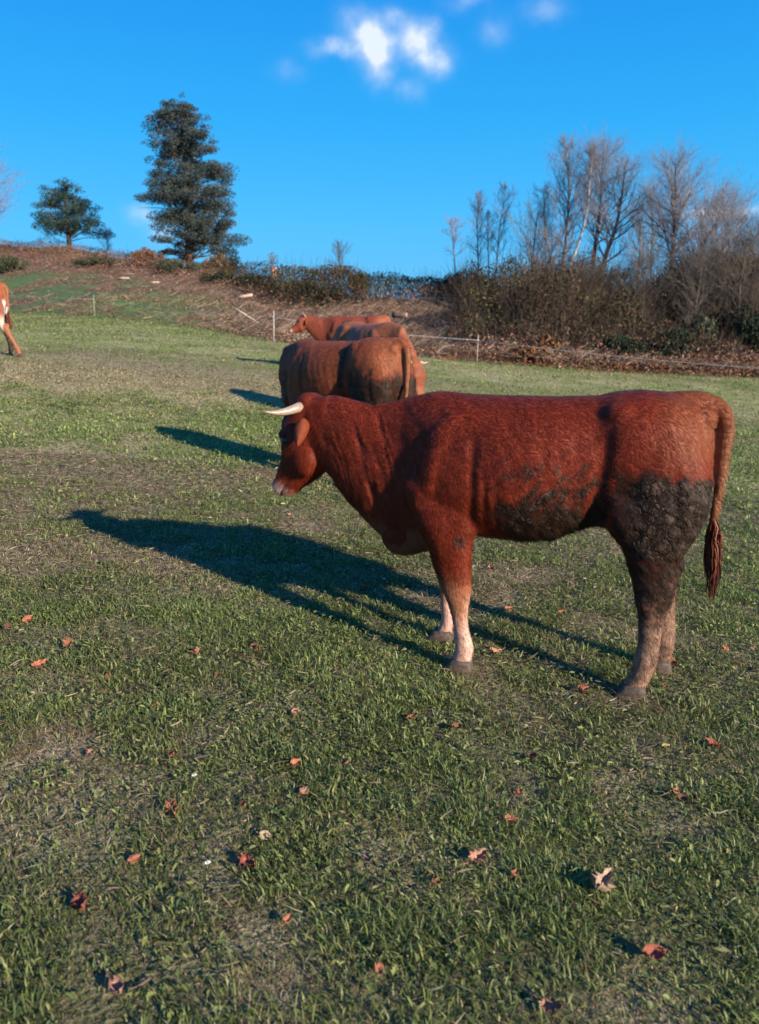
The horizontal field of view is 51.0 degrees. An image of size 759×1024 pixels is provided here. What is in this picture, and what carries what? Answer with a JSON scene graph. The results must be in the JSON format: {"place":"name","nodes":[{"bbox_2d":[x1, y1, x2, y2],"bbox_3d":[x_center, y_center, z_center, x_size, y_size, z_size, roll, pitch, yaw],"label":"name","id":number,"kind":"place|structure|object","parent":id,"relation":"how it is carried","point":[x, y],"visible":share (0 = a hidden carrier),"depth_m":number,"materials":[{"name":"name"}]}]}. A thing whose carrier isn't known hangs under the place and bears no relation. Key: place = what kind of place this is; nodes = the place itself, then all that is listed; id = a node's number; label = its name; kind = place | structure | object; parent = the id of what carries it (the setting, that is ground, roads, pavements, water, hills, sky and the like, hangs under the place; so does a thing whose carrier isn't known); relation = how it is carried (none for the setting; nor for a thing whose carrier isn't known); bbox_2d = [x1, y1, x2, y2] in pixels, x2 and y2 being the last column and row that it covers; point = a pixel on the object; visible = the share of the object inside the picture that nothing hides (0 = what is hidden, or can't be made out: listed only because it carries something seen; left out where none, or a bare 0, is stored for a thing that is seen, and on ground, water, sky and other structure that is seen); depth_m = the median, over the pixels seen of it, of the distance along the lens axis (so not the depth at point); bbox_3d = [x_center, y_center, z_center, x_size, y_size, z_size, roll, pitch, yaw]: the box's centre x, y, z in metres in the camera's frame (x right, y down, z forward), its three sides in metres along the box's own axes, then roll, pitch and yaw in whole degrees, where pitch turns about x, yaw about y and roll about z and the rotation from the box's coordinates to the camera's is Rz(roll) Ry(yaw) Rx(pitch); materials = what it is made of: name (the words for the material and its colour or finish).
{"place":"outdoors","nodes":[
{"label":"outdoors","id":0,"kind":"place"},
{"bbox_2d":[0,244,758,1023],"bbox_3d":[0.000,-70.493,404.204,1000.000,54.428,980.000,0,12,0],"label":"ground","id":1,"kind":"structure","parent":0,"point":[438,734],"depth_m":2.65,"materials":[{"name":"green plant"}]},
{"bbox_2d":[3,622,11,629],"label":"fallen leaf","id":2,"kind":"object","parent":1,"relation":"on","point":[8,624],"visible":0.98,"depth_m":3.72,"materials":[{"name":"brown plant"}]},
{"bbox_2d":[0,282,24,357],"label":"cow","id":3,"kind":"object","parent":1,"relation":"on","point":[5,316],"visible":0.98,"depth_m":15.20},
{"bbox_2d":[0,254,29,273],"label":"shrub","id":4,"kind":"object","parent":1,"relation":"on","point":[9,262],"visible":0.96,"depth_m":66.81,"materials":[{"name":"green plant"}]},
{"bbox_2d":[0,143,31,222],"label":"bare tree","id":5,"kind":"object","parent":1,"relation":"on","point":[1,201],"visible":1,"depth_m":74.32,"materials":[{"name":"brown plant"}]},
{"bbox_2d":[22,615,32,622],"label":"fallen leaf","id":6,"kind":"object","parent":1,"relation":"on","point":[29,617],"visible":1,"depth_m":3.82,"materials":[{"name":"orange plant"}]},
{"bbox_2d":[30,658,46,667],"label":"fallen leaf","id":7,"kind":"object","parent":1,"relation":"on","point":[38,663],"visible":0.98,"depth_m":3.37,"materials":[{"name":"orange plant"}]},
{"bbox_2d":[62,637,72,646],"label":"fallen leaf","id":8,"kind":"object","parent":1,"relation":"on","point":[68,641],"visible":1,"depth_m":3.58,"materials":[{"name":"orange plant"}]},
{"bbox_2d":[28,176,114,248],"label":"pine","id":9,"kind":"object","parent":1,"relation":"on","point":[80,208],"visible":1,"depth_m":74.87,"materials":[{"name":"green plant"}]},
{"bbox_2d":[69,889,88,910],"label":"fallen leaf","id":10,"kind":"object","parent":1,"relation":"on","point":[80,900],"visible":1,"depth_m":2.06,"materials":[{"name":"brown plant"}]},
{"bbox_2d":[86,749,93,754],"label":"fallen leaf","id":11,"kind":"object","parent":1,"relation":"on","point":[91,751],"visible":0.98,"depth_m":2.75,"materials":[{"name":"brown plant"}]},
{"bbox_2d":[72,257,124,266],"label":"shrub","id":12,"kind":"object","parent":1,"relation":"on","point":[92,260],"visible":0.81,"depth_m":66.07,"materials":[{"name":"green plant"}]},
{"bbox_2d":[96,225,117,254],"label":"bare sapling","id":13,"kind":"object","parent":1,"relation":"on","point":[107,239],"visible":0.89,"depth_m":74.28,"materials":[{"name":"brown plant"}]},
{"bbox_2d":[108,975,123,993],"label":"fallen leaf","id":14,"kind":"object","parent":1,"relation":"on","point":[114,984],"visible":1,"depth_m":1.82,"materials":[{"name":"beige plant"}]},
{"bbox_2d":[127,854,140,862],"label":"fallen leaf","id":15,"kind":"object","parent":1,"relation":"on","point":[134,859],"visible":1,"depth_m":2.24,"materials":[{"name":"orange plant"}]},
{"bbox_2d":[129,246,164,267],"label":"shrub","id":16,"kind":"object","parent":1,"relation":"on","point":[150,253],"visible":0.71,"depth_m":66.56,"materials":[{"name":"brown plant"}]},
{"bbox_2d":[166,750,173,756],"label":"fallen leaf","id":17,"kind":"object","parent":1,"relation":"on","point":[171,753],"visible":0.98,"depth_m":2.76,"materials":[{"name":"brown plant"}]},
{"bbox_2d":[164,798,178,816],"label":"fallen leaf","id":18,"kind":"object","parent":1,"relation":"on","point":[171,803],"visible":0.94,"depth_m":2.46,"materials":[{"name":"brown plant"}]},
{"bbox_2d":[151,258,202,275],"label":"shrub","id":19,"kind":"object","parent":1,"relation":"on","point":[168,263],"visible":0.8,"depth_m":62.69,"materials":[{"name":"green plant"}]},
{"bbox_2d":[133,91,251,262],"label":"tall conifer","id":20,"kind":"object","parent":1,"relation":"on","point":[179,188],"visible":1,"depth_m":66.52,"materials":[{"name":"green plant"}]},
{"bbox_2d":[189,646,199,653],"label":"fallen leaf","id":21,"kind":"object","parent":1,"relation":"on","point":[195,650],"visible":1,"depth_m":3.54,"materials":[{"name":"brown plant"}]},
{"bbox_2d":[197,252,231,274],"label":"shrub","id":22,"kind":"object","parent":1,"relation":"on","point":[215,261],"visible":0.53,"depth_m":64.90,"materials":[{"name":"brown plant"}]},
{"bbox_2d":[199,273,236,283],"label":"shrub","id":23,"kind":"object","parent":1,"relation":"on","point":[215,276],"visible":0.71,"depth_m":57.34,"materials":[{"name":"green plant"}]},
{"bbox_2d":[212,246,243,272],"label":"shrub","id":24,"kind":"object","parent":1,"relation":"on","point":[232,260],"visible":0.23,"depth_m":68.51,"materials":[{"name":"green plant"}]},
{"bbox_2d":[237,852,255,868],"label":"fallen leaf","id":25,"kind":"object","parent":1,"relation":"on","point":[245,859],"visible":1,"depth_m":2.23,"materials":[{"name":"red plant"}]},
{"bbox_2d":[234,273,272,291],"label":"shrub","id":26,"kind":"object","parent":1,"relation":"on","point":[250,276],"visible":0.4,"depth_m":55.41,"materials":[{"name":"green plant"}]},
{"bbox_2d":[249,643,259,649],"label":"fallen leaf","id":27,"kind":"object","parent":1,"relation":"on","point":[254,645],"visible":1,"depth_m":3.64,"materials":[{"name":"brown plant"}]},
{"bbox_2d":[256,830,271,839],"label":"fallen leaf","id":28,"kind":"object","parent":1,"relation":"on","point":[263,832],"visible":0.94,"depth_m":2.35,"materials":[{"name":"beige plant"}]},
{"bbox_2d":[267,251,278,267],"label":"bare sapling","id":29,"kind":"object","parent":1,"relation":"on","point":[270,257],"visible":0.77,"depth_m":59.29,"materials":[{"name":"brown plant"}]},
{"bbox_2d":[267,282,298,297],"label":"shrub","id":30,"kind":"object","parent":1,"relation":"on","point":[275,290],"visible":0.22,"depth_m":52.30,"materials":[{"name":"green plant"}]},
{"bbox_2d":[281,913,291,925],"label":"fallen leaf","id":31,"kind":"object","parent":1,"relation":"on","point":[286,918],"visible":1,"depth_m":2.04,"materials":[{"name":"orange plant"}]},
{"bbox_2d":[286,758,300,764],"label":"fallen leaf","id":32,"kind":"object","parent":1,"relation":"on","point":[294,761],"visible":1,"depth_m":2.74,"materials":[{"name":"orange plant"}]},
{"bbox_2d":[290,708,300,715],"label":"fallen leaf","id":33,"kind":"object","parent":1,"relation":"on","point":[294,710],"visible":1,"depth_m":3.08,"materials":[{"name":"beige plant"}]},
{"bbox_2d":[299,786,308,795],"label":"fallen leaf","id":34,"kind":"object","parent":1,"relation":"on","point":[301,790],"visible":1,"depth_m":2.58,"materials":[{"name":"brown plant"}]},
{"bbox_2d":[294,282,346,305],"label":"shrub","id":35,"kind":"object","parent":1,"relation":"on","point":[320,292],"visible":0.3,"depth_m":49.77,"materials":[{"name":"green plant"}]},
{"bbox_2d":[324,239,354,276],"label":"bare sapling","id":36,"kind":"object","parent":1,"relation":"on","point":[341,251],"visible":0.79,"depth_m":55.28,"materials":[{"name":"brown plant"}]},
{"bbox_2d":[289,311,390,340],"bbox_3d":[-0.882,-3.726,17.807,2.290,1.484,0.586,1,12,7],"label":"cow","id":37,"kind":"object","parent":1,"relation":"on","point":[317,328],"visible":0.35,"depth_m":17.66},
{"bbox_2d":[340,758,348,763],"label":"fallen leaf","id":38,"kind":"object","parent":1,"relation":"on","point":[345,761],"visible":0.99,"depth_m":2.76,"materials":[{"name":"brown plant"}]},
{"bbox_2d":[278,336,416,472],"bbox_3d":[-0.360,-0.875,7.084,0.599,1.346,1.676,-12,17,-43],"label":"cow","id":39,"kind":"object","parent":1,"relation":"on","point":[374,370],"visible":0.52,"depth_m":6.63},
{"bbox_2d":[349,271,369,298],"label":"shrub","id":40,"kind":"object","parent":1,"relation":"on","point":[360,282],"visible":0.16,"depth_m":53.73,"materials":[{"name":"green plant"}]},
{"bbox_2d":[358,582,368,587],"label":"fallen leaf","id":41,"kind":"object","parent":1,"relation":"on","point":[363,585],"visible":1,"depth_m":4.49,"materials":[{"name":"brown plant"}]},
{"bbox_2d":[363,852,373,860],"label":"fallen leaf","id":42,"kind":"object","parent":1,"relation":"on","point":[366,857],"visible":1,"depth_m":2.28,"materials":[{"name":"brown plant"}]},
{"bbox_2d":[374,959,383,974],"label":"fallen leaf","id":43,"kind":"object","parent":1,"relation":"on","point":[377,968],"visible":1,"depth_m":1.90,"materials":[{"name":"orange plant"}]},
{"bbox_2d":[0,223,758,377],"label":"dry stems","id":44,"kind":"object","parent":1,"relation":"on","point":[419,341],"visible":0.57,"depth_m":35.00,"materials":[{"name":"brown plant"}]},
{"bbox_2d":[238,294,252,298],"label":"cut log","id":45,"kind":"object","parent":44,"relation":"on","point":[245,296],"visible":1,"depth_m":46.33,"materials":[{"name":"brown wood"}]},
{"bbox_2d":[0,297,758,429],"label":"grass","id":46,"kind":"structure","parent":1,"relation":"on","point":[23,317],"depth_m":26.66,"materials":[{"name":"green plant"}]},
{"bbox_2d":[0,339,758,523],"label":"straw","id":47,"kind":"object","parent":1,"relation":"on","point":[156,366],"visible":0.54,"depth_m":14.07,"materials":[{"name":"plant"}]},
{"bbox_2d":[0,447,758,1023],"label":"straw","id":48,"kind":"object","parent":1,"relation":"on","point":[216,557],"visible":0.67,"depth_m":3.89,"materials":[{"name":"plant"}]},
{"bbox_2d":[331,321,428,394],"bbox_3d":[-0.036,-1.793,10.492,0.630,1.426,2.082,-7,14,-29],"label":"cow","id":49,"kind":"object","parent":1,"relation":"on","point":[350,331],"visible":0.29,"depth_m":9.99},
{"bbox_2d":[9,295,758,368],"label":"electric fence","id":50,"kind":"object","parent":1,"relation":"on","point":[413,335],"visible":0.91,"depth_m":27.88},
{"bbox_2d":[391,312,406,317],"bbox_3d":[0.880,-8.650,34.978,0.682,0.254,0.274,4,13,20],"label":"cut log","id":51,"kind":"object","parent":1,"relation":"on","point":[398,314],"visible":1,"depth_m":34.88,"materials":[{"name":"brown wood"}]},
{"bbox_2d":[404,712,416,722],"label":"fallen leaf","id":52,"kind":"object","parent":1,"relation":"on","point":[414,714],"visible":0.99,"depth_m":3.08,"materials":[{"name":"brown plant"}]},
{"bbox_2d":[428,876,442,884],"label":"fallen leaf","id":53,"kind":"object","parent":1,"relation":"on","point":[436,882],"visible":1,"depth_m":2.19,"materials":[{"name":"brown plant"}]},
{"bbox_2d":[433,273,469,298],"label":"shrub","id":54,"kind":"object","parent":1,"relation":"on","point":[447,284],"visible":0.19,"depth_m":49.61,"materials":[{"name":"green plant"}]},
{"bbox_2d":[439,214,471,273],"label":"bare tree","id":55,"kind":"object","parent":1,"relation":"on","point":[453,232],"visible":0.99,"depth_m":51.35,"materials":[{"name":"brown plant"}]},
{"bbox_2d":[452,722,461,728],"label":"fallen leaf","id":56,"kind":"object","parent":1,"relation":"on","point":[454,724],"visible":1,"depth_m":3.02,"materials":[{"name":"orange plant"}]},
{"bbox_2d":[464,848,486,863],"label":"fallen leaf","id":57,"kind":"object","parent":1,"relation":"on","point":[476,855],"visible":1,"depth_m":2.29,"materials":[{"name":"brown plant"}]},
{"bbox_2d":[461,190,496,269],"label":"birch tree","id":58,"kind":"object","parent":1,"relation":"on","point":[478,209],"visible":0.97,"depth_m":47.51,"materials":[{"name":"brown plant"}]},
{"bbox_2d":[478,209,500,275],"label":"birch tree","id":59,"kind":"object","parent":1,"relation":"on","point":[486,239],"visible":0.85,"depth_m":47.61,"materials":[{"name":"brown plant"}]},
{"bbox_2d":[487,564,494,569],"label":"fallen leaf","id":60,"kind":"object","parent":1,"relation":"on","point":[490,566],"visible":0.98,"depth_m":4.93,"materials":[{"name":"brown plant"}]},
{"bbox_2d":[487,646,501,653],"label":"fallen leaf","id":61,"kind":"object","parent":1,"relation":"on","point":[495,650],"visible":1,"depth_m":3.69,"materials":[{"name":"orange plant"}]},
{"bbox_2d":[260,389,735,703],"bbox_3d":[0.442,0.092,3.550,2.053,1.294,0.587,4,13,17],"label":"cow","id":62,"kind":"object","parent":1,"relation":"on","point":[444,478],"visible":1,"depth_m":3.24},
{"bbox_2d":[478,181,518,281],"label":"birch tree","id":63,"kind":"object","parent":1,"relation":"on","point":[504,188],"visible":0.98,"depth_m":46.31,"materials":[{"name":"brown plant"}]},
{"bbox_2d":[499,813,517,822],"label":"fallen leaf","id":64,"kind":"object","parent":1,"relation":"on","point":[510,818],"visible":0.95,"depth_m":2.48,"materials":[{"name":"brown plant"}]},
{"bbox_2d":[510,869,518,877],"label":"fallen leaf","id":65,"kind":"object","parent":1,"relation":"on","point":[513,871],"visible":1,"depth_m":2.24,"materials":[{"name":"brown plant"}]},
{"bbox_2d":[497,321,536,344],"bbox_3d":[5.798,-7.277,33.162,1.869,1.465,1.763,0,12,0],"label":"shrub","id":66,"kind":"object","parent":1,"relation":"on","point":[514,331],"visible":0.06,"depth_m":32.77,"materials":[{"name":"green plant"}]},
{"bbox_2d":[503,344,547,363],"bbox_3d":[5.424,-5.743,29.363,1.702,0.930,1.474,0,12,0],"label":"shrub","id":67,"kind":"object","parent":1,"relation":"on","point":[526,348],"visible":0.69,"depth_m":29.12,"materials":[{"name":"brown plant"}]},
{"bbox_2d":[496,189,561,269],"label":"bare tree","id":68,"kind":"object","parent":1,"relation":"on","point":[535,221],"visible":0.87,"depth_m":44.63,"materials":[{"name":"brown plant"}]},
{"bbox_2d":[526,752,537,758],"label":"fallen leaf","id":69,"kind":"object","parent":1,"relation":"on","point":[531,755],"visible":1,"depth_m":2.83,"materials":[{"name":"brown plant"}]},
{"bbox_2d":[507,181,574,278],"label":"bare thicket tree","id":70,"kind":"object","parent":1,"relation":"on","point":[536,194],"visible":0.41,"depth_m":45.44,"materials":[{"name":"brown plant"}]},
{"bbox_2d":[531,334,561,362],"bbox_3d":[6.319,-6.138,30.413,1.472,1.326,1.210,0,12,0],"label":"shrub","id":71,"kind":"object","parent":1,"relation":"on","point":[552,341],"visible":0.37,"depth_m":30.18,"materials":[{"name":"brown plant"}]},
{"bbox_2d":[536,995,562,1014],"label":"fallen leaf","id":72,"kind":"object","parent":1,"relation":"on","point":[552,1005],"visible":1,"depth_m":1.81,"materials":[{"name":"brown plant"}]},
{"bbox_2d":[520,213,592,284],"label":"bare tree","id":73,"kind":"object","parent":1,"relation":"on","point":[551,250],"visible":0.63,"depth_m":41.83,"materials":[{"name":"brown plant"}]},
{"bbox_2d":[533,131,607,272],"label":"birch tree","id":74,"kind":"object","parent":1,"relation":"on","point":[569,190],"visible":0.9,"depth_m":43.23,"materials":[{"name":"brown plant"}]},
{"bbox_2d":[575,684,588,691],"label":"fallen leaf","id":75,"kind":"object","parent":1,"relation":"on","point":[582,688],"visible":1,"depth_m":3.35,"materials":[{"name":"brown plant"}]},
{"bbox_2d":[550,126,624,266],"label":"birch tree","id":76,"kind":"object","parent":1,"relation":"on","point":[588,192],"visible":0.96,"depth_m":42.23,"materials":[{"name":"brown plant"}]},
{"bbox_2d":[556,243,622,323],"bbox_3d":[9.145,-9.719,35.630,3.170,4.633,3.607,9,15,37],"label":"bare thicket tree","id":77,"kind":"object","parent":1,"relation":"on","point":[593,271],"visible":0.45,"depth_m":35.32,"materials":[{"name":"brown plant"}]},
{"bbox_2d":[588,868,615,895],"bbox_3d":[0.606,1.014,2.177,0.072,0.057,0.118,30,17,34],"label":"fallen leaf","id":78,"kind":"object","parent":1,"relation":"on","point":[604,878],"visible":1,"depth_m":2.19,"materials":[{"name":"beige plant"}]},
{"bbox_2d":[555,116,653,280],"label":"bare tree","id":79,"kind":"object","parent":1,"relation":"on","point":[593,202],"visible":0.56,"depth_m":43.02,"materials":[{"name":"brown plant"}]},
{"bbox_2d":[588,333,654,365],"bbox_3d":[9.501,-6.278,31.253,2.623,1.510,2.068,0,12,0],"label":"shrub","id":80,"kind":"object","parent":1,"relation":"on","point":[625,346],"visible":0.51,"depth_m":30.77,"materials":[{"name":"green plant"}]},
{"bbox_2d":[577,145,681,264],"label":"bare tree","id":81,"kind":"object","parent":1,"relation":"on","point":[616,226],"visible":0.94,"depth_m":42.35,"materials":[{"name":"brown plant"}]},
{"bbox_2d":[609,189,669,284],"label":"bare tree","id":82,"kind":"object","parent":1,"relation":"on","point":[640,234],"visible":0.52,"depth_m":44.67,"materials":[{"name":"brown plant"}]},
{"bbox_2d":[602,232,689,325],"bbox_3d":[11.415,-9.564,34.776,4.246,5.115,3.601,0,12,0],"label":"bare thicket tree","id":83,"kind":"object","parent":1,"relation":"on","point":[641,267],"visible":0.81,"depth_m":34.49,"materials":[{"name":"brown plant"}]},
{"bbox_2d":[611,172,690,275],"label":"bare thicket tree","id":84,"kind":"object","parent":1,"relation":"on","point":[653,191],"visible":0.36,"depth_m":45.38,"materials":[{"name":"brown plant"}]},
{"bbox_2d":[636,943,666,959],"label":"fallen leaf","id":85,"kind":"object","parent":1,"relation":"on","point":[650,950],"visible":1,"depth_m":1.97,"materials":[{"name":"red plant"}]},
{"bbox_2d":[639,272,698,330],"bbox_3d":[13.309,-9.459,36.903,3.357,3.370,3.098,0,12,0],"label":"shrub","id":86,"kind":"object","parent":1,"relation":"on","point":[662,297],"visible":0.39,"depth_m":36.21,"materials":[{"name":"brown plant"}]},
{"bbox_2d":[670,658,677,664],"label":"fallen leaf","id":87,"kind":"object","parent":1,"relation":"on","point":[673,661],"visible":0.59,"depth_m":3.67,"materials":[{"name":"brown plant"}]},
{"bbox_2d":[617,133,739,276],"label":"bare tree","id":88,"kind":"object","parent":1,"relation":"on","point":[672,185],"visible":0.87,"depth_m":40.36,"materials":[{"name":"brown plant"}]},
{"bbox_2d":[647,327,709,365],"bbox_3d":[11.627,-6.377,31.224,2.374,1.724,2.574,12,17,43],"label":"shrub","id":89,"kind":"object","parent":1,"relation":"on","point":[681,340],"visible":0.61,"depth_m":30.83,"materials":[{"name":"green plant"}]},
{"bbox_2d":[674,793,688,801],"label":"fallen leaf","id":90,"kind":"object","parent":1,"relation":"on","point":[682,797],"visible":1,"depth_m":2.62,"materials":[{"name":"brown plant"}]},
{"bbox_2d":[641,234,743,327],"bbox_3d":[13.319,-9.137,33.934,4.272,5.300,5.086,8,15,34],"label":"bare thicket tree","id":91,"kind":"object","parent":1,"relation":"on","point":[694,309],"visible":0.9,"depth_m":33.58,"materials":[{"name":"brown plant"}]},
{"bbox_2d":[632,163,758,290],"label":"bare tree","id":92,"kind":"object","parent":1,"relation":"on","point":[715,202],"visible":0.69,"depth_m":38.71,"materials":[{"name":"brown plant"}]},
{"bbox_2d":[682,314,726,346],"bbox_3d":[13.364,-7.222,33.205,2.031,2.028,1.757,8,14,33],"label":"shrub","id":93,"kind":"object","parent":1,"relation":"on","point":[709,323],"visible":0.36,"depth_m":32.69,"materials":[{"name":"green plant"}]},
{"bbox_2d":[701,736,720,745],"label":"fallen leaf","id":94,"kind":"object","parent":1,"relation":"on","point":[712,741],"visible":0.99,"depth_m":2.98,"materials":[{"name":"brown plant"}]},
{"bbox_2d":[673,182,758,311],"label":"bare tree","id":95,"kind":"object","parent":1,"relation":"on","point":[725,223],"visible":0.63,"depth_m":36.02,"materials":[{"name":"brown plant"}]},
{"bbox_2d":[685,215,758,334],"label":"bare thicket tree","id":96,"kind":"object","parent":1,"relation":"on","point":[744,262],"visible":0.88,"depth_m":33.47,"materials":[{"name":"brown plant"}]},
{"bbox_2d":[686,181,758,261],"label":"bare thicket tree","id":97,"kind":"object","parent":1,"relation":"on","point":[730,208],"visible":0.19,"depth_m":43.22,"materials":[{"name":"brown plant"}]},
{"bbox_2d":[714,202,758,282],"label":"bare tree","id":98,"kind":"object","parent":1,"relation":"on","point":[745,237],"visible":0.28,"depth_m":36.31,"materials":[{"name":"brown plant"}]},
{"bbox_2d":[725,304,758,362],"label":"shrub","id":99,"kind":"object","parent":1,"relation":"on","point":[749,326],"visible":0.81,"depth_m":31.87,"materials":[{"name":"green plant"}]},
{"bbox_2d":[0,354,758,575],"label":"grass","id":100,"kind":"structure","parent":0,"point":[270,421],"depth_m":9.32,"materials":[{"name":"green plant"}]},
{"bbox_2d":[0,0,758,299],"label":"sky","id":101,"kind":"structure","parent":0,"point":[364,123],"materials":[{"name":"blue"}]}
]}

